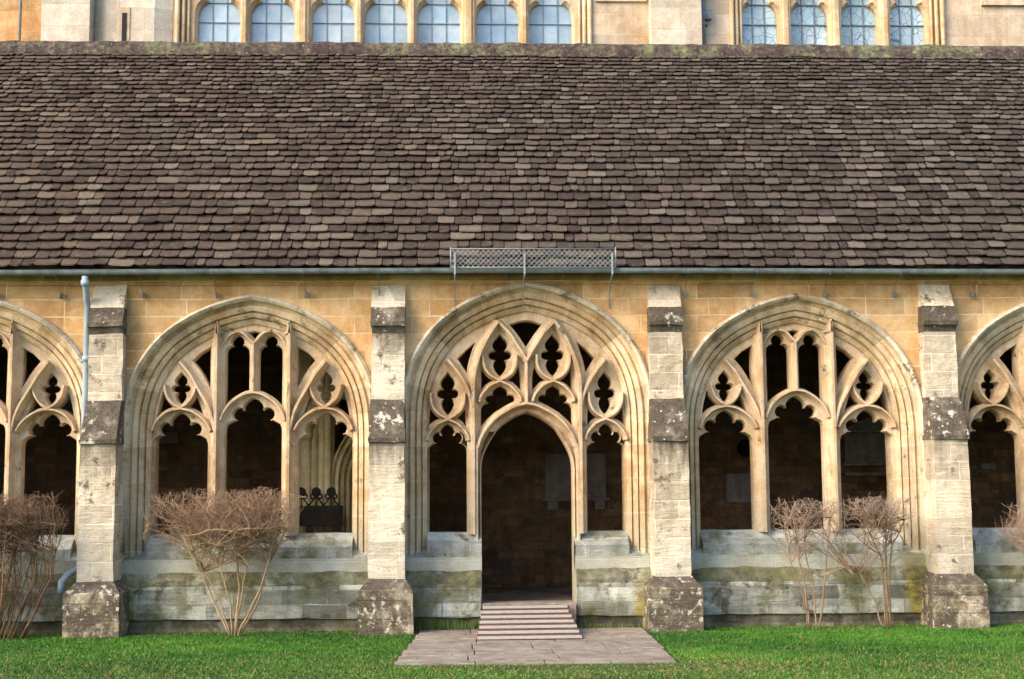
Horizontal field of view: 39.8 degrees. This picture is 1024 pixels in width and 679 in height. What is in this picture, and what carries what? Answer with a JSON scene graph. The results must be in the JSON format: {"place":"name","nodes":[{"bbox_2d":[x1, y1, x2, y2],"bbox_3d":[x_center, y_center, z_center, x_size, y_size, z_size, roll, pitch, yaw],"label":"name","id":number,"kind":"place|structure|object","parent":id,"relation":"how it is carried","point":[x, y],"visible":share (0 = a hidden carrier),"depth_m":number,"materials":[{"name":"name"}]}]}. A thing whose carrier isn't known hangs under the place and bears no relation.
{"place":"outdoors","nodes":[
{"label":"outdoors","id":0,"kind":"place"},
{"bbox_2d":[0,0,1023,45],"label":"chapel","id":1,"kind":"structure","parent":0,"point":[899,22],"depth_m":27.12,"materials":[{"name":"stone"}]},
{"bbox_2d":[121,13,126,40],"bbox_3d":[-7.261,-4.835,26.419,0.084,2.594,0.045,0,-6,-2],"label":"slit window","id":2,"kind":"structure","parent":1,"relation":"in","point":[124,15],"depth_m":26.51,"materials":[{"name":"grey glass"}]},
{"bbox_2d":[175,0,591,43],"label":"chapel window","id":3,"kind":"structure","parent":1,"relation":"in","point":[340,21],"depth_m":27.12,"materials":[{"name":"glass"}]},
{"bbox_2d":[729,0,945,45],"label":"chapel window","id":4,"kind":"structure","parent":1,"relation":"in","point":[787,22],"depth_m":27.45,"materials":[{"name":"glass"}]},
{"bbox_2d":[0,623,1023,678],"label":"ground","id":5,"kind":"structure","parent":0,"point":[629,666],"depth_m":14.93,"materials":[{"name":"green plant"}]},
{"bbox_2d":[0,490,70,639],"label":"bare shrub","id":6,"kind":"object","parent":5,"relation":"on","point":[12,524],"visible":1,"depth_m":17.98,"materials":[{"name":"brown plant"}]},
{"bbox_2d":[142,486,306,635],"bbox_3d":[-3.680,2.854,18.180,2.056,1.926,0.928,0,-6,-2],"label":"bare shrub","id":7,"kind":"object","parent":5,"relation":"on","point":[205,531],"visible":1,"depth_m":18.13,"materials":[{"name":"brown plant"}]},
{"bbox_2d":[415,617,480,630],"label":"wall weeds","id":8,"kind":"object","parent":5,"relation":"on","point":[434,625],"depth_m":18.64,"materials":[{"name":"green plant"}]},
{"bbox_2d":[0,40,1023,638],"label":"cloister building","id":9,"kind":"structure","parent":5,"relation":"on","point":[422,310],"depth_m":19.50,"materials":[{"name":"stone"}]},
{"bbox_2d":[0,300,82,560],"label":"traceried window","id":10,"kind":"structure","parent":9,"relation":"in","point":[22,330],"depth_m":19.09,"materials":[{"name":"stone"}]},
{"bbox_2d":[159,432,177,442],"bbox_3d":[-5.479,1.558,22.487,0.320,0.180,0.065,0,-6,-2],"label":"wall tablet","id":11,"kind":"object","parent":9,"relation":"attached to","point":[171,437],"depth_m":22.47,"materials":[{"name":"grey stone"}]},
{"bbox_2d":[122,294,371,561],"bbox_3d":[-3.515,1.497,19.217,3.494,4.217,0.649,0,-6,-2],"label":"traceried window","id":12,"kind":"structure","parent":9,"relation":"in","point":[215,327],"depth_m":19.17,"materials":[{"name":"stone"}]},
{"bbox_2d":[481,587,571,615],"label":"cloister floor","id":13,"kind":"structure","parent":9,"relation":"in","point":[525,593],"depth_m":20.98,"materials":[{"name":"stone"}]},
{"bbox_2d":[278,487,342,532],"bbox_3d":[-2.842,2.848,19.772,0.920,1.580,0.480,0,-6,-2],"label":"crested bench","id":14,"kind":"object","parent":13,"relation":"on","point":[310,517],"visible":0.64,"depth_m":20.00,"materials":[{"name":"metal"}]},
{"bbox_2d":[405,281,649,601],"bbox_3d":[0.202,1.400,19.365,3.494,4.390,0.648,0,-6,-2],"label":"traceried doorway","id":15,"kind":"structure","parent":9,"relation":"in","point":[573,321],"depth_m":19.32,"materials":[{"name":"stone"}]},
{"bbox_2d":[543,453,609,509],"bbox_3d":[1.023,2.273,22.634,1.060,0.900,0.100,0,-6,-2],"label":"wall tablet","id":16,"kind":"object","parent":9,"relation":"attached to","point":[558,474],"depth_m":22.62,"materials":[{"name":"grey stone"}]},
{"bbox_2d":[726,474,750,501],"bbox_3d":[3.666,2.386,22.737,0.450,0.460,0.065,0,-6,-2],"label":"wall tablet","id":17,"kind":"object","parent":9,"relation":"attached to","point":[738,487],"depth_m":22.71,"materials":[{"name":"grey stone"}]},
{"bbox_2d":[737,439,749,456],"bbox_3d":[3.767,1.748,22.792,0.278,0.278,0.100,0,-6,-2],"label":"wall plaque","id":18,"kind":"object","parent":9,"relation":"attached to","point":[743,447],"visible":0.68,"depth_m":22.75,"materials":[{"name":"metal"}]},
{"bbox_2d":[683,293,927,554],"bbox_3d":[3.920,1.476,19.494,3.494,4.217,0.648,0,-6,-2],"label":"traceried window","id":19,"kind":"structure","parent":9,"relation":"in","point":[871,351],"depth_m":19.45,"materials":[{"name":"stone"}]},
{"bbox_2d":[841,417,885,475],"bbox_3d":[5.766,1.726,22.858,0.900,0.950,0.120,0,-6,-2],"label":"wall tablet","id":20,"kind":"object","parent":9,"relation":"attached to","point":[864,441],"depth_m":22.85,"materials":[{"name":"grey stone"}]},
{"bbox_2d":[980,463,995,469],"bbox_3d":[7.716,2.056,22.922,0.240,0.100,0.065,0,-6,-2],"label":"wall tablet","id":21,"kind":"object","parent":9,"relation":"attached to","point":[987,466],"depth_m":22.91,"materials":[{"name":"grey stone"}]},
{"bbox_2d":[957,303,1023,552],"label":"traceried window","id":22,"kind":"structure","parent":9,"relation":"in","point":[981,355],"depth_m":19.60,"materials":[{"name":"stone"}]},
{"bbox_2d":[394,627,675,665],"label":"paving","id":23,"kind":"structure","parent":5,"relation":"on","point":[442,647],"depth_m":16.15,"materials":[{"name":"stone"}]},
{"bbox_2d":[476,605,581,641],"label":"flight of steps","id":24,"kind":"structure","parent":23,"relation":"on","point":[540,622],"depth_m":17.90,"materials":[{"name":"stone"}]},
{"bbox_2d":[578,620,642,628],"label":"wall weeds","id":25,"kind":"object","parent":5,"relation":"on","point":[605,626],"depth_m":18.74,"materials":[{"name":"green plant"}]},
{"bbox_2d":[763,497,856,629],"bbox_3d":[3.932,2.915,18.506,1.228,1.750,0.746,0,-6,-2],"label":"bare shrub","id":26,"kind":"object","parent":5,"relation":"on","point":[803,530],"visible":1,"depth_m":18.52,"materials":[{"name":"brown plant"}]},
{"bbox_2d":[824,493,917,628],"bbox_3d":[4.750,2.900,18.537,1.184,1.784,0.745,0,-6,-2],"label":"bare shrub","id":27,"kind":"object","parent":5,"relation":"on","point":[869,513],"visible":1,"depth_m":18.53,"materials":[{"name":"brown plant"}]},
{"bbox_2d":[993,503,1023,555],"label":"bare shrub","id":28,"kind":"object","parent":5,"relation":"on","point":[1020,527],"visible":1,"depth_m":18.66,"materials":[{"name":"brown plant"}]}
]}

